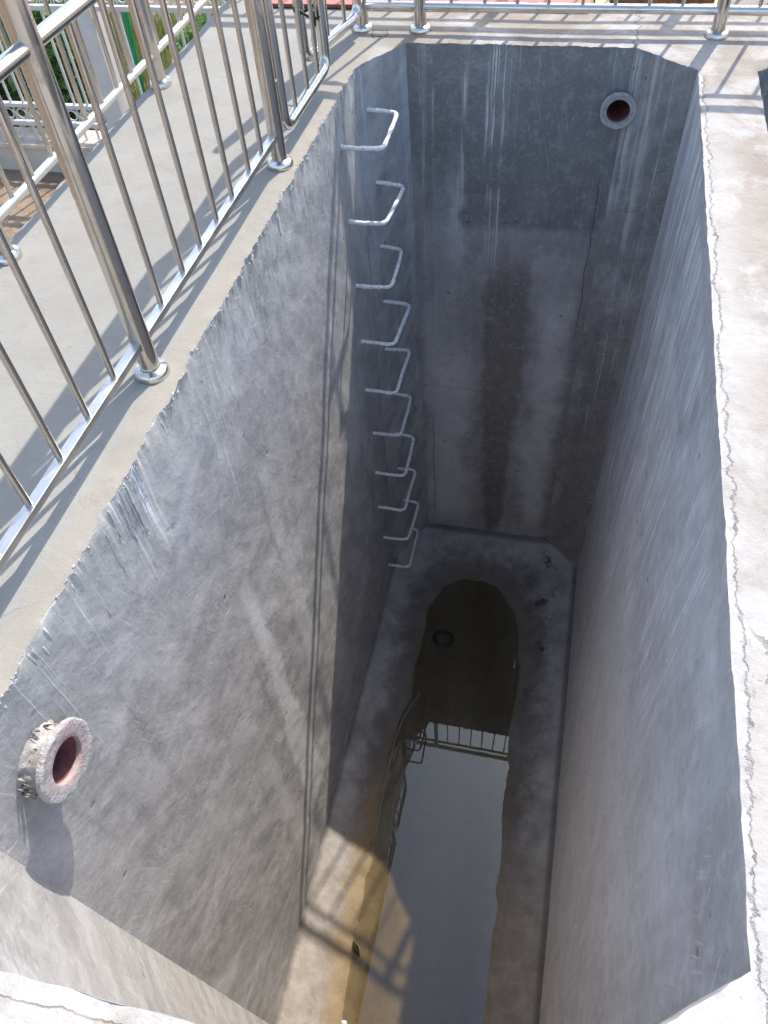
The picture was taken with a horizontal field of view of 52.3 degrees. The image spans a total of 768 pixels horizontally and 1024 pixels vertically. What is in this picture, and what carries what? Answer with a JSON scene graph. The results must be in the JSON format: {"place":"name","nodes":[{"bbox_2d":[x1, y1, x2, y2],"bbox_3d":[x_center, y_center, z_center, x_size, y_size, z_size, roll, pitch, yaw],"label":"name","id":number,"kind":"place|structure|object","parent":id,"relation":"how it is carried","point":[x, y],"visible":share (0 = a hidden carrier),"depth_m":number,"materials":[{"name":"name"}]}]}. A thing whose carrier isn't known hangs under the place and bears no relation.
{"place":"outdoors","nodes":[
{"label":"outdoors","id":0,"kind":"place"},
{"bbox_2d":[0,0,226,239],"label":"ground","id":1,"kind":"structure","parent":0,"point":[19,216],"depth_m":5.91,"materials":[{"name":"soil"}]},
{"bbox_2d":[0,36,25,118],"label":"shrub","id":2,"kind":"object","parent":1,"relation":"on","point":[14,95],"visible":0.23,"depth_m":6.41,"materials":[{"name":"green plant"}]},
{"bbox_2d":[0,126,101,172],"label":"garden wall","id":3,"kind":"structure","parent":1,"relation":"on","point":[35,150],"depth_m":5.98,"materials":[{"name":"stone"}]},
{"bbox_2d":[0,0,225,140],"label":"ornate fence","id":4,"kind":"object","parent":3,"relation":"on","point":[207,10],"visible":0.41,"depth_m":5.48,"materials":[{"name":"white metal"}]},
{"bbox_2d":[0,0,106,130],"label":"shrub","id":5,"kind":"object","parent":1,"relation":"on","point":[37,16],"visible":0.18,"depth_m":6.00,"materials":[{"name":"green plant"}]},
{"bbox_2d":[77,2,128,129],"bbox_3d":[-1.960,-3.189,5.308,0.170,1.790,0.170,8,52,11],"label":"gate post","id":6,"kind":"object","parent":1,"relation":"on","point":[116,110],"visible":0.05,"depth_m":5.36,"materials":[{"name":"white paint"}]},
{"bbox_2d":[119,0,144,92],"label":"garden stake","id":7,"kind":"object","parent":1,"relation":"on","point":[127,26],"visible":0.34,"depth_m":5.70,"materials":[{"name":"green plastic"}]},
{"bbox_2d":[170,0,223,60],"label":"shrub","id":8,"kind":"object","parent":1,"relation":"on","point":[203,19],"visible":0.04,"depth_m":5.92,"materials":[{"name":"green plant"}]},
{"bbox_2d":[0,43,750,1023],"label":"concrete tank","id":9,"kind":"object","parent":1,"relation":"on","point":[236,659],"visible":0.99,"depth_m":4.06,"materials":[{"name":"grey concrete"}]},
{"bbox_2d":[17,715,91,803],"bbox_3d":[-1.053,0.590,2.011,0.542,0.210,0.210,8,52,11],"label":"pipe stub","id":10,"kind":"object","parent":9,"relation":"attached to","point":[53,762],"visible":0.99,"depth_m":1.94,"materials":[{"name":"white concrete"}]},
{"bbox_2d":[341,107,398,150],"bbox_3d":[-0.070,-1.914,3.905,0.248,0.034,0.437,8,52,10],"label":"step rung","id":11,"kind":"object","parent":9,"relation":"attached to","point":[383,146],"visible":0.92,"depth_m":3.80,"materials":[{"name":"metal"}]},
{"bbox_2d":[349,180,404,225],"bbox_3d":[-0.044,-1.669,4.216,0.249,0.037,0.438,9,53,9],"label":"step rung","id":12,"kind":"object","parent":9,"relation":"attached to","point":[389,215],"visible":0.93,"depth_m":4.13,"materials":[{"name":"metal"}]},
{"bbox_2d":[356,244,402,289],"bbox_3d":[-0.026,-1.417,4.510,0.244,0.039,0.440,8,52,9],"label":"step rung","id":13,"kind":"object","parent":9,"relation":"attached to","point":[378,287],"visible":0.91,"depth_m":4.42,"materials":[{"name":"metal"}]},
{"bbox_2d":[0,0,767,1023],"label":"deck","id":14,"kind":"structure","parent":9,"relation":"on","point":[44,558],"depth_m":2.68,"materials":[{"name":"beige concrete"}]},
{"bbox_2d":[0,0,208,265],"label":"steel railing","id":15,"kind":"object","parent":14,"relation":"on","point":[47,165],"visible":0.69,"depth_m":3.28,"materials":[{"name":"silver metal"}]},
{"bbox_2d":[0,0,293,571],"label":"steel railing","id":16,"kind":"object","parent":14,"relation":"on","point":[30,40],"visible":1,"depth_m":2.12,"materials":[{"name":"silver metal"}]},
{"bbox_2d":[262,0,329,129],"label":"gate leaf","id":17,"kind":"object","parent":16,"relation":"attached to","point":[290,118],"visible":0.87,"depth_m":3.28,"materials":[{"name":"silver metal"}]},
{"bbox_2d":[292,4,319,64],"bbox_3d":[-0.328,-2.172,3.478,0.139,0.282,0.108,35,61,28],"label":"cable tie","id":18,"kind":"object","parent":17,"relation":"attached to","point":[303,12],"visible":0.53,"depth_m":3.42,"materials":[{"name":"black plastic"}]},
{"bbox_2d":[371,30,387,36],"bbox_3d":[-0.022,-2.483,4.056,0.087,0.009,0.099,8,52,11],"label":"wire loop","id":19,"kind":"object","parent":14,"relation":"on","point":[379,36],"visible":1,"depth_m":4.05,"materials":[{"name":"silver metal"}]},
{"bbox_2d":[272,0,590,7],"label":"board","id":20,"kind":"object","parent":14,"relation":"on","point":[330,3],"depth_m":4.29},
{"bbox_2d":[352,0,767,40],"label":"steel railing","id":21,"kind":"object","parent":14,"relation":"on","point":[721,11],"visible":0.96,"depth_m":3.83,"materials":[{"name":"silver metal"}]},
{"bbox_2d":[292,0,361,61],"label":"gate leaf","id":22,"kind":"object","parent":21,"relation":"attached to","point":[342,28],"visible":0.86,"depth_m":3.81,"materials":[{"name":"silver metal"}]},
{"bbox_2d":[595,0,717,4],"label":"board","id":23,"kind":"object","parent":14,"relation":"on","point":[608,1],"depth_m":4.04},
{"bbox_2d":[610,0,714,2],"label":"board","id":24,"kind":"object","parent":23,"relation":"on","point":[665,1],"visible":1,"depth_m":4.03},
{"bbox_2d":[361,300,410,345],"bbox_3d":[0.003,-1.166,4.801,0.260,0.030,0.437,9,52,9],"label":"step rung","id":25,"kind":"object","parent":9,"relation":"attached to","point":[395,341],"visible":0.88,"depth_m":4.74,"materials":[{"name":"metal"}]},
{"bbox_2d":[365,347,410,394],"bbox_3d":[0.015,-0.922,5.073,0.255,0.041,0.438,7,52,10],"label":"step rung","id":26,"kind":"object","parent":9,"relation":"attached to","point":[396,390],"visible":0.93,"depth_m":5.02,"materials":[{"name":"metal"}]},
{"bbox_2d":[373,392,411,436],"bbox_3d":[0.048,-0.684,5.439,0.244,0.032,0.438,8,52,9],"label":"step rung","id":27,"kind":"object","parent":9,"relation":"attached to","point":[400,433],"visible":0.81,"depth_m":5.37,"materials":[{"name":"metal"}]},
{"bbox_2d":[375,432,414,476],"bbox_3d":[0.075,-0.425,5.711,0.265,0.037,0.437,9,52,9],"label":"step rung","id":28,"kind":"object","parent":9,"relation":"attached to","point":[407,463],"visible":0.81,"depth_m":5.63,"materials":[{"name":"metal"}]},
{"bbox_2d":[378,467,415,511],"bbox_3d":[0.093,-0.183,6.007,0.256,0.036,0.438,8,52,11],"label":"step rung","id":29,"kind":"object","parent":9,"relation":"attached to","point":[408,493],"visible":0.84,"depth_m":5.94,"materials":[{"name":"metal"}]},
{"bbox_2d":[383,499,418,540],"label":"step rung","id":30,"kind":"object","parent":9,"relation":"attached to","point":[411,527],"visible":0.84,"depth_m":6.28,"materials":[{"name":"metal"}]},
{"bbox_2d":[388,528,418,567],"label":"step rung","id":31,"kind":"object","parent":9,"relation":"attached to","point":[411,556],"visible":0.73,"depth_m":6.64,"materials":[{"name":"metal"}]},
{"bbox_2d":[600,89,636,129],"bbox_3d":[1.247,-2.229,4.128,0.187,0.188,0.514,8,52,11],"label":"pipe stub","id":32,"kind":"object","parent":9,"relation":"attached to","point":[619,107],"visible":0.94,"depth_m":4.01,"materials":[{"name":"grey concrete"}]},
{"label":"water","id":33,"kind":"structure","parent":9,"relation":"in","visible":0},
{"bbox_2d":[353,941,359,956],"bbox_3d":[-0.181,2.848,5.095,0.032,0.020,0.100,-22,53,-13],"label":"dead leaf","id":34,"kind":"object","parent":33,"relation":"on","point":[356,948],"visible":1,"depth_m":5.09,"materials":[{"name":"brown plant"}]},
{"bbox_2d":[372,693,420,853],"bbox_3d":[0.064,1.907,5.852,0.095,0.009,1.288,12,53,13],"label":"string","id":35,"kind":"object","parent":33,"relation":"on","point":[388,771],"visible":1,"depth_m":5.83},
{"bbox_2d":[433,629,453,645],"bbox_3d":[0.492,1.047,6.514,0.176,0.032,0.150,8,52,11],"label":"rubber ring","id":36,"kind":"object","parent":33,"relation":"on","point":[443,631],"visible":1,"depth_m":6.50,"materials":[{"name":"black rubber"}]},
{"bbox_2d":[0,0,227,127],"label":"grass","id":37,"kind":"structure","parent":0,"point":[158,26],"depth_m":7.26,"materials":[{"name":"green plant"}]},
{"bbox_2d":[758,68,767,129],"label":"concrete tank","id":38,"kind":"object","parent":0,"point":[763,77],"visible":0.01,"depth_m":3.63,"materials":[{"name":"grey concrete"}]}
]}

